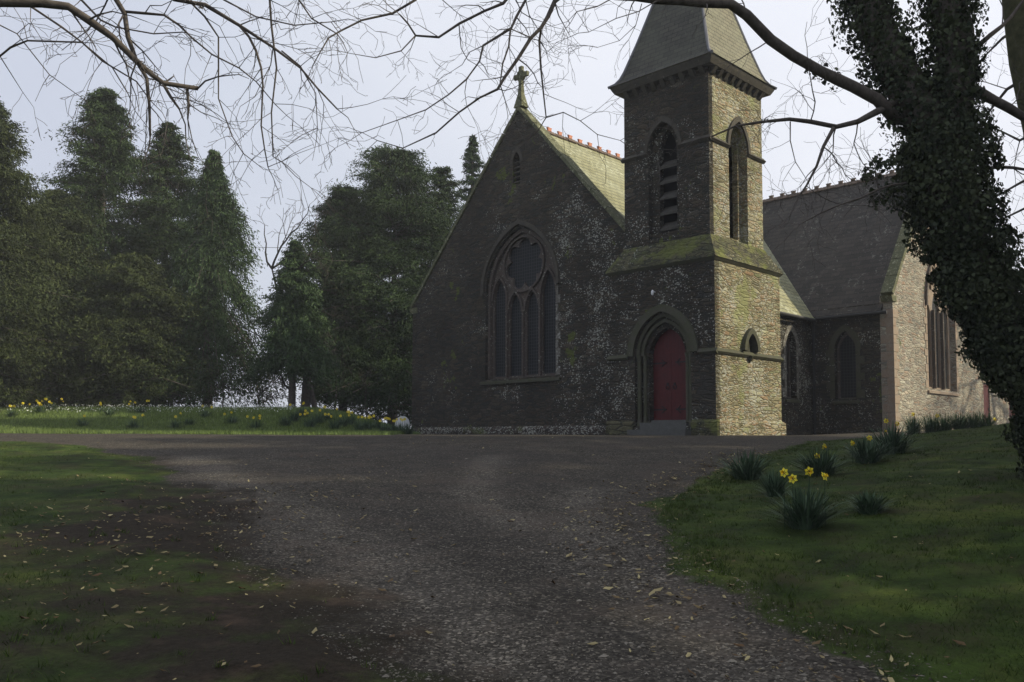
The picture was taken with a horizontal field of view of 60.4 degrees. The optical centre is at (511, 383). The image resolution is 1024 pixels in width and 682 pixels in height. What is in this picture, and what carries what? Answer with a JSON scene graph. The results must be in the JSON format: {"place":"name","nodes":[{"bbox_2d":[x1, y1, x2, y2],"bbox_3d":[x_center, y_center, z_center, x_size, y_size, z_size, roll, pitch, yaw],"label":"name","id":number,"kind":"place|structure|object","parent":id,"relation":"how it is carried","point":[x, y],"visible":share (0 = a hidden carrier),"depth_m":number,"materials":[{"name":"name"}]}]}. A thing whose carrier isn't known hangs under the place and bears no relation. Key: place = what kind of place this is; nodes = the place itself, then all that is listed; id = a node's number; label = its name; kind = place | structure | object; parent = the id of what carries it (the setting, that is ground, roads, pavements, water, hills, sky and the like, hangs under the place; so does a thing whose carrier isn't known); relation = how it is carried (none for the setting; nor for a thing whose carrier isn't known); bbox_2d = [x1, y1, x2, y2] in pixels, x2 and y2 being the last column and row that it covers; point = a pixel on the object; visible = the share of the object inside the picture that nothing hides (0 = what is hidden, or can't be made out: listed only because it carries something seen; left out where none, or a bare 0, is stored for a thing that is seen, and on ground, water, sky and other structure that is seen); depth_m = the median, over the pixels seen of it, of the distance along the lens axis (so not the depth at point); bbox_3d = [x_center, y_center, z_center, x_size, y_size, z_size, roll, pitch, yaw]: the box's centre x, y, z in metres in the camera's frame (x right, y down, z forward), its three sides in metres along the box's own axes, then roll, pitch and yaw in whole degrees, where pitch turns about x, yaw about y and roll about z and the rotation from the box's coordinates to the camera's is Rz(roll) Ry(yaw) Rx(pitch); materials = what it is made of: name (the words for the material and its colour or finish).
{"place":"outdoors","nodes":[
{"label":"outdoors","id":0,"kind":"place"},
{"bbox_2d":[0,406,421,434],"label":"bank grass","id":1,"kind":"structure","parent":0,"point":[63,428],"depth_m":27.87,"materials":[{"name":"green plant"}]},
{"bbox_2d":[4,404,293,411],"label":"snowdrops","id":2,"kind":"object","parent":1,"relation":"on","point":[160,405],"visible":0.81,"depth_m":30.97,"materials":[{"name":"white plant"}]},
{"bbox_2d":[0,431,924,681],"bbox_3d":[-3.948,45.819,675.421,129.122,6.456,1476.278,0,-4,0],"label":"gravel drive","id":3,"kind":"structure","parent":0,"point":[540,446],"depth_m":7.95,"materials":[{"name":"grey gravel"}]},
{"bbox_2d":[0,427,1016,681],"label":"leaf litter","id":4,"kind":"object","parent":3,"relation":"on","point":[890,679],"visible":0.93,"depth_m":7.05,"materials":[{"name":"brown plant"}]},
{"bbox_2d":[67,443,973,681],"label":"loose gravel","id":5,"kind":"structure","parent":3,"relation":"on","point":[774,660],"depth_m":5.83,"materials":[{"name":"grey gravel"}]},
{"bbox_2d":[1005,122,1023,215],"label":"bare tree","id":6,"kind":"object","parent":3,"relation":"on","point":[1017,154],"visible":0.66,"depth_m":38.69,"materials":[{"name":"brown plant"}]},
{"bbox_2d":[0,409,1023,681],"bbox_3d":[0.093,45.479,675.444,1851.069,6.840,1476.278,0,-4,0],"label":"lawn","id":7,"kind":"structure","parent":0,"point":[248,635],"depth_m":6.40,"materials":[{"name":"green plant"}]},
{"bbox_2d":[0,405,20,417],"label":"daffodil clump","id":8,"kind":"object","parent":7,"relation":"on","point":[12,413],"visible":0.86,"depth_m":28.81,"materials":[{"name":"green plant"}]},
{"bbox_2d":[22,399,52,413],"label":"daffodil clump","id":9,"kind":"object","parent":7,"relation":"on","point":[38,409],"visible":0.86,"depth_m":29.82,"materials":[{"name":"green plant"}]},
{"bbox_2d":[21,363,63,405],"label":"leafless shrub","id":10,"kind":"object","parent":7,"relation":"on","point":[45,376],"visible":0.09,"depth_m":33.36,"materials":[{"name":"brown plant"}]},
{"bbox_2d":[41,398,63,410],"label":"daffodil clump","id":11,"kind":"object","parent":7,"relation":"on","point":[49,405],"visible":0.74,"depth_m":30.79,"materials":[{"name":"green plant"}]},
{"bbox_2d":[0,96,136,411],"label":"conifer tree","id":12,"kind":"object","parent":7,"relation":"on","point":[13,196],"visible":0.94,"depth_m":31.46,"materials":[{"name":"green plant"}]},
{"bbox_2d":[74,415,92,426],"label":"daffodil clump","id":13,"kind":"object","parent":7,"relation":"on","point":[81,423],"visible":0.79,"depth_m":26.83,"materials":[{"name":"green plant"}]},
{"bbox_2d":[2,188,164,407],"bbox_3d":[-18.060,-3.192,34.982,11.141,9.573,7.741,-2,-5,36],"label":"conifer tree","id":14,"kind":"object","parent":7,"relation":"on","point":[62,197],"visible":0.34,"depth_m":34.27,"materials":[{"name":"green plant"}]},
{"bbox_2d":[99,402,120,415],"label":"daffodil clump","id":15,"kind":"object","parent":7,"relation":"on","point":[108,412],"visible":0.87,"depth_m":29.19,"materials":[{"name":"green plant"}]},
{"bbox_2d":[24,252,234,407],"bbox_3d":[-15.273,-1.840,34.229,10.095,6.690,6.472,-1,-4,23],"label":"conifer tree","id":16,"kind":"object","parent":7,"relation":"on","point":[135,299],"visible":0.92,"depth_m":33.30,"materials":[{"name":"green plant"}]},
{"bbox_2d":[0,86,258,406],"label":"conifer tree","id":17,"kind":"object","parent":7,"relation":"on","point":[108,113],"visible":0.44,"depth_m":36.87,"materials":[{"name":"green plant"}]},
{"bbox_2d":[125,414,143,428],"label":"daffodil clump","id":18,"kind":"object","parent":7,"relation":"on","point":[135,425],"visible":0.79,"depth_m":26.52,"materials":[{"name":"green plant"}]},
{"bbox_2d":[128,400,149,412],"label":"daffodil clump","id":19,"kind":"object","parent":7,"relation":"on","point":[141,409],"visible":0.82,"depth_m":29.82,"materials":[{"name":"green plant"}]},
{"bbox_2d":[129,339,189,404],"bbox_3d":[-13.490,-0.214,34.369,2.344,3.160,2.329,0,-4,0],"label":"leafless shrub","id":20,"kind":"object","parent":7,"relation":"on","point":[166,385],"visible":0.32,"depth_m":33.96,"materials":[{"name":"brown plant"}]},
{"bbox_2d":[163,415,182,428],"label":"daffodil clump","id":21,"kind":"object","parent":7,"relation":"on","point":[173,425],"visible":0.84,"depth_m":26.49,"materials":[{"name":"green plant"}]},
{"bbox_2d":[97,120,260,407],"bbox_3d":[-15.636,-5.084,39.249,9.567,13.744,8.870,0,-4,0],"label":"conifer tree","id":22,"kind":"object","parent":7,"relation":"on","point":[165,202],"visible":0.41,"depth_m":38.90,"materials":[{"name":"green plant"}]},
{"bbox_2d":[180,412,196,425],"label":"daffodil clump","id":23,"kind":"object","parent":7,"relation":"on","point":[190,421],"visible":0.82,"depth_m":27.14,"materials":[{"name":"green plant"}]},
{"bbox_2d":[198,405,212,417],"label":"daffodil clump","id":24,"kind":"object","parent":7,"relation":"on","point":[204,413],"visible":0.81,"depth_m":28.87,"materials":[{"name":"green plant"}]},
{"bbox_2d":[118,149,300,407],"bbox_3d":[-12.541,-3.516,36.382,7.696,12.606,7.340,0,-4,0],"label":"conifer tree","id":25,"kind":"object","parent":7,"relation":"on","point":[213,282],"visible":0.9,"depth_m":35.71,"materials":[{"name":"green plant"}]},
{"bbox_2d":[197,322,252,405],"bbox_3d":[-11.559,-0.526,34.994,2.089,3.851,2.729,0,-4,0],"label":"leafless shrub","id":26,"kind":"object","parent":7,"relation":"on","point":[223,385],"visible":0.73,"depth_m":34.90,"materials":[{"name":"brown plant"}]},
{"bbox_2d":[223,412,238,423],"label":"daffodil clump","id":27,"kind":"object","parent":7,"relation":"on","point":[233,420],"visible":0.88,"depth_m":27.52,"materials":[{"name":"green plant"}]},
{"bbox_2d":[0,0,474,274],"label":"overhanging tree","id":28,"kind":"object","parent":7,"relation":"on","point":[144,69],"visible":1,"depth_m":6.76,"materials":[{"name":"brown plant"}]},
{"bbox_2d":[246,414,264,428],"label":"daffodil clump","id":29,"kind":"object","parent":7,"relation":"on","point":[253,425],"visible":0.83,"depth_m":26.52,"materials":[{"name":"green plant"}]},
{"bbox_2d":[228,328,287,406],"bbox_3d":[-10.382,-0.363,36.079,2.774,3.668,2.118,0,-4,0],"label":"leafless shrub","id":30,"kind":"object","parent":7,"relation":"on","point":[270,384],"visible":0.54,"depth_m":36.06,"materials":[{"name":"brown plant"}]},
{"bbox_2d":[278,415,296,426],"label":"daffodil clump","id":31,"kind":"object","parent":7,"relation":"on","point":[283,422],"visible":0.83,"depth_m":27.08,"materials":[{"name":"green plant"}]},
{"bbox_2d":[235,239,349,406],"bbox_3d":[-8.505,-2.121,34.146,4.053,7.161,5.747,1,-4,-20],"label":"conifer tree","id":32,"kind":"object","parent":7,"relation":"on","point":[297,333],"visible":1,"depth_m":33.69,"materials":[{"name":"green plant"}]},
{"bbox_2d":[286,411,303,421],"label":"daffodil clump","id":33,"kind":"object","parent":7,"relation":"on","point":[295,416],"visible":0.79,"depth_m":28.11,"materials":[{"name":"green plant"}]},
{"bbox_2d":[289,401,310,417],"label":"daffodil clump","id":34,"kind":"object","parent":7,"relation":"on","point":[302,411],"visible":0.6,"depth_m":29.12,"materials":[{"name":"green plant"}]},
{"bbox_2d":[268,323,336,406],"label":"leafless tree","id":35,"kind":"object","parent":7,"relation":"on","point":[305,396],"visible":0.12,"depth_m":34.51,"materials":[{"name":"brown plant"}]},
{"bbox_2d":[220,149,389,389],"bbox_3d":[-8.233,-3.585,34.424,6.208,9.922,4.893,-3,-5,43],"label":"bare tree","id":36,"kind":"object","parent":7,"relation":"on","point":[272,267],"visible":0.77,"depth_m":34.51,"materials":[{"name":"brown plant"}]},
{"bbox_2d":[300,412,317,427],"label":"daffodil clump","id":37,"kind":"object","parent":7,"relation":"on","point":[310,423],"visible":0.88,"depth_m":27.06,"materials":[{"name":"green plant"}]},
{"bbox_2d":[275,322,348,406],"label":"leafless tree","id":38,"kind":"object","parent":7,"relation":"on","point":[313,399],"visible":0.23,"depth_m":34.57,"materials":[{"name":"brown plant"}]},
{"bbox_2d":[304,409,325,424],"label":"daffodil clump","id":39,"kind":"object","parent":7,"relation":"on","point":[320,419],"visible":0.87,"depth_m":28.10,"materials":[{"name":"green plant"}]},
{"bbox_2d":[319,406,337,420],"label":"daffodil clump","id":40,"kind":"object","parent":7,"relation":"on","point":[327,416],"visible":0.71,"depth_m":29.12,"materials":[{"name":"green plant"}]},
{"bbox_2d":[300,338,356,410],"bbox_3d":[-7.725,-0.184,36.977,2.201,3.438,2.535,0,-4,0],"label":"leafless shrub","id":41,"kind":"object","parent":7,"relation":"on","point":[337,390],"visible":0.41,"depth_m":37.02,"materials":[{"name":"brown plant"}]},
{"bbox_2d":[324,413,342,429],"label":"daffodil clump","id":42,"kind":"object","parent":7,"relation":"on","point":[334,425],"visible":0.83,"depth_m":27.09,"materials":[{"name":"green plant"}]},
{"bbox_2d":[328,412,353,426],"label":"daffodil clump","id":43,"kind":"object","parent":7,"relation":"on","point":[344,421],"visible":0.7,"depth_m":28.09,"materials":[{"name":"green plant"}]},
{"bbox_2d":[282,178,407,412],"bbox_3d":[-7.665,-3.605,40.333,8.026,11.098,7.990,3,-5,-42],"label":"conifer tree","id":44,"kind":"object","parent":7,"relation":"on","point":[342,202],"visible":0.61,"depth_m":39.23,"materials":[{"name":"green plant"}]},
{"bbox_2d":[346,410,360,424],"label":"daffodil clump","id":45,"kind":"object","parent":7,"relation":"on","point":[351,420],"visible":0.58,"depth_m":29.09,"materials":[{"name":"green plant"}]},
{"bbox_2d":[350,416,369,430],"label":"daffodil clump","id":46,"kind":"object","parent":7,"relation":"on","point":[359,426],"visible":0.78,"depth_m":27.07,"materials":[{"name":"green plant"}]},
{"bbox_2d":[343,366,382,416],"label":"leafless shrub","id":47,"kind":"object","parent":7,"relation":"on","point":[365,391],"visible":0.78,"depth_m":37.96,"materials":[{"name":"brown plant"}]},
{"bbox_2d":[361,415,374,429],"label":"daffodil clump","id":48,"kind":"object","parent":7,"relation":"on","point":[368,425],"visible":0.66,"depth_m":28.08,"materials":[{"name":"green plant"}]},
{"bbox_2d":[368,415,380,428],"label":"daffodil clump","id":49,"kind":"object","parent":7,"relation":"on","point":[377,424],"visible":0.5,"depth_m":29.08,"materials":[{"name":"green plant"}]},
{"bbox_2d":[296,143,456,427],"bbox_3d":[-5.580,-4.381,41.000,11.096,13.832,12.360,0,-4,0],"label":"conifer tree","id":50,"kind":"object","parent":7,"relation":"on","point":[384,179],"visible":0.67,"depth_m":39.87,"materials":[{"name":"green plant"}]},
{"bbox_2d":[375,417,391,430],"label":"daffodil clump","id":51,"kind":"object","parent":7,"relation":"on","point":[383,428],"visible":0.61,"depth_m":27.13,"materials":[{"name":"green plant"}]},
{"bbox_2d":[387,417,400,431],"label":"daffodil clump","id":52,"kind":"object","parent":7,"relation":"on","point":[393,428],"visible":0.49,"depth_m":28.08,"materials":[{"name":"green plant"}]},
{"bbox_2d":[392,418,407,431],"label":"daffodil clump","id":53,"kind":"object","parent":7,"relation":"on","point":[401,428],"visible":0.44,"depth_m":29.08,"materials":[{"name":"green plant"}]},
{"bbox_2d":[395,416,409,428],"bbox_3d":[-4.268,1.607,34.142,0.544,0.706,0.140,11,-7,-19],"label":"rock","id":54,"kind":"object","parent":7,"relation":"on","point":[404,422],"visible":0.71,"depth_m":34.10,"materials":[{"name":"white stone"}]},
{"bbox_2d":[400,418,416,433],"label":"daffodil clump","id":55,"kind":"object","parent":7,"relation":"on","point":[408,430],"visible":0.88,"depth_m":27.07,"materials":[{"name":"green plant"}]},
{"bbox_2d":[368,165,471,426],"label":"conifer tree","id":56,"kind":"object","parent":7,"relation":"on","point":[444,187],"visible":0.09,"depth_m":43.34,"materials":[{"name":"green plant"}]},
{"bbox_2d":[448,134,484,224],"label":"conifer tree","id":57,"kind":"object","parent":7,"relation":"on","point":[472,167],"visible":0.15,"depth_m":45.69,"materials":[{"name":"green plant"}]},
{"bbox_2d":[276,0,1023,479],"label":"ivy clad tree","id":58,"kind":"object","parent":7,"relation":"on","point":[942,162],"visible":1,"depth_m":9.79,"materials":[{"name":"green plant"}]},
{"bbox_2d":[409,4,1014,435],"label":"church","id":59,"kind":"structure","parent":7,"relation":"on","point":[633,296],"depth_m":28.55,"materials":[{"name":"grey stone"}]},
{"bbox_2d":[479,220,560,384],"bbox_3d":[0.350,-2.780,29.744,3.740,5.530,0.480,-3,-5,45],"label":"west window","id":60,"kind":"structure","parent":59,"relation":"in","point":[524,334],"depth_m":29.88,"materials":[{"name":"grey glass"}]},
{"bbox_2d":[653,329,685,419],"bbox_3d":[4.560,-0.279,25.107,1.260,2.630,0.086,-3,-5,45],"label":"west door","id":61,"kind":"structure","parent":59,"relation":"in","point":[669,362],"depth_m":25.13,"materials":[{"name":"red wood"}]},
{"bbox_2d":[782,323,800,402],"bbox_3d":[9.857,-0.735,31.447,0.420,2.840,1.382,-3,-5,45],"label":"nave window","id":62,"kind":"structure","parent":59,"relation":"in","point":[786,375],"depth_m":31.60,"materials":[{"name":"grey stone"}]},
{"bbox_2d":[826,325,864,403],"bbox_3d":[12.081,-0.701,31.722,1.417,2.860,0.420,-3,-5,45],"label":"transept west window","id":63,"kind":"structure","parent":59,"relation":"in","point":[849,345],"depth_m":31.84,"materials":[{"name":"grey glass"}]},
{"bbox_2d":[923,264,959,395],"bbox_3d":[16.446,-2.500,33.938,0.420,5.860,3.654,-3,-5,45],"label":"transept south window","id":64,"kind":"structure","parent":59,"relation":"in","point":[937,328],"depth_m":34.10,"materials":[{"name":"grey glass"}]},
{"bbox_2d":[983,384,988,416],"bbox_3d":[20.126,1.075,37.336,0.090,2.140,0.780,-3,-5,45],"label":"vestry door","id":65,"kind":"structure","parent":59,"relation":"in","point":[985,389],"depth_m":37.39,"materials":[{"name":"red wood"}]},
{"bbox_2d":[709,447,796,480],"bbox_3d":[3.381,1.139,12.522,1.468,0.503,1.473,0,-4,0],"label":"daffodil clump","id":66,"kind":"object","parent":7,"relation":"on","point":[749,470],"visible":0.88,"depth_m":12.37,"materials":[{"name":"green plant"}]},
{"bbox_2d":[753,467,797,496],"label":"daffodil clump","id":67,"kind":"object","parent":7,"relation":"on","point":[771,484],"visible":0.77,"depth_m":10.01,"materials":[{"name":"green plant"}]},
{"bbox_2d":[746,466,865,529],"bbox_3d":[2.733,1.071,8.230,1.020,0.598,1.084,3,-5,-42],"label":"daffodil clump","id":68,"kind":"object","parent":7,"relation":"on","point":[804,513],"visible":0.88,"depth_m":8.14,"materials":[{"name":"green plant"}]},
{"bbox_2d":[784,444,859,475],"bbox_3d":[4.363,1.070,12.254,1.361,0.484,1.334,0,-4,0],"label":"daffodil clump","id":69,"kind":"object","parent":7,"relation":"on","point":[820,464],"visible":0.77,"depth_m":12.13,"materials":[{"name":"green plant"}]},
{"bbox_2d":[830,435,896,463],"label":"daffodil clump","id":70,"kind":"object","parent":7,"relation":"on","point":[871,454],"visible":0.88,"depth_m":13.57,"materials":[{"name":"green plant"}]},
{"bbox_2d":[838,489,898,514],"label":"daffodil clump","id":71,"kind":"object","parent":7,"relation":"on","point":[869,501],"visible":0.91,"depth_m":8.60,"materials":[{"name":"green plant"}]},
{"bbox_2d":[846,418,941,454],"bbox_3d":[6.433,0.892,14.761,1.632,0.621,1.778,0,-4,0],"label":"daffodil clump","id":72,"kind":"object","parent":7,"relation":"on","point":[893,438],"visible":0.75,"depth_m":14.64,"materials":[{"name":"green plant"}]},
{"bbox_2d":[899,411,934,433],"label":"daffodil clump","id":73,"kind":"object","parent":7,"relation":"on","point":[912,426],"visible":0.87,"depth_m":23.85,"materials":[{"name":"green plant"}]},
{"bbox_2d":[917,413,952,432],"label":"daffodil clump","id":74,"kind":"object","parent":7,"relation":"on","point":[932,428],"visible":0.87,"depth_m":23.85,"materials":[{"name":"green plant"}]},
{"bbox_2d":[932,413,963,431],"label":"daffodil clump","id":75,"kind":"object","parent":7,"relation":"on","point":[946,426],"visible":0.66,"depth_m":23.84,"materials":[{"name":"green plant"}]},
{"bbox_2d":[892,0,1023,271],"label":"mossy trunk tree","id":76,"kind":"object","parent":7,"relation":"on","point":[1014,26],"visible":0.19,"depth_m":11.16,"materials":[{"name":"brown plant"}]},
{"bbox_2d":[944,410,975,429],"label":"daffodil clump","id":77,"kind":"object","parent":7,"relation":"on","point":[958,421],"visible":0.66,"depth_m":23.83,"materials":[{"name":"green plant"}]},
{"bbox_2d":[954,411,991,427],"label":"daffodil clump","id":78,"kind":"object","parent":7,"relation":"on","point":[972,424],"visible":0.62,"depth_m":23.82,"materials":[{"name":"green plant"}]},
{"bbox_2d":[974,409,1003,426],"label":"daffodil clump","id":79,"kind":"object","parent":7,"relation":"on","point":[986,418],"visible":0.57,"depth_m":23.84,"materials":[{"name":"green plant"}]},
{"bbox_2d":[0,0,1023,422],"label":"sky","id":80,"kind":"structure","parent":0,"point":[787,20],"materials":[{"name":"white"}]}
]}

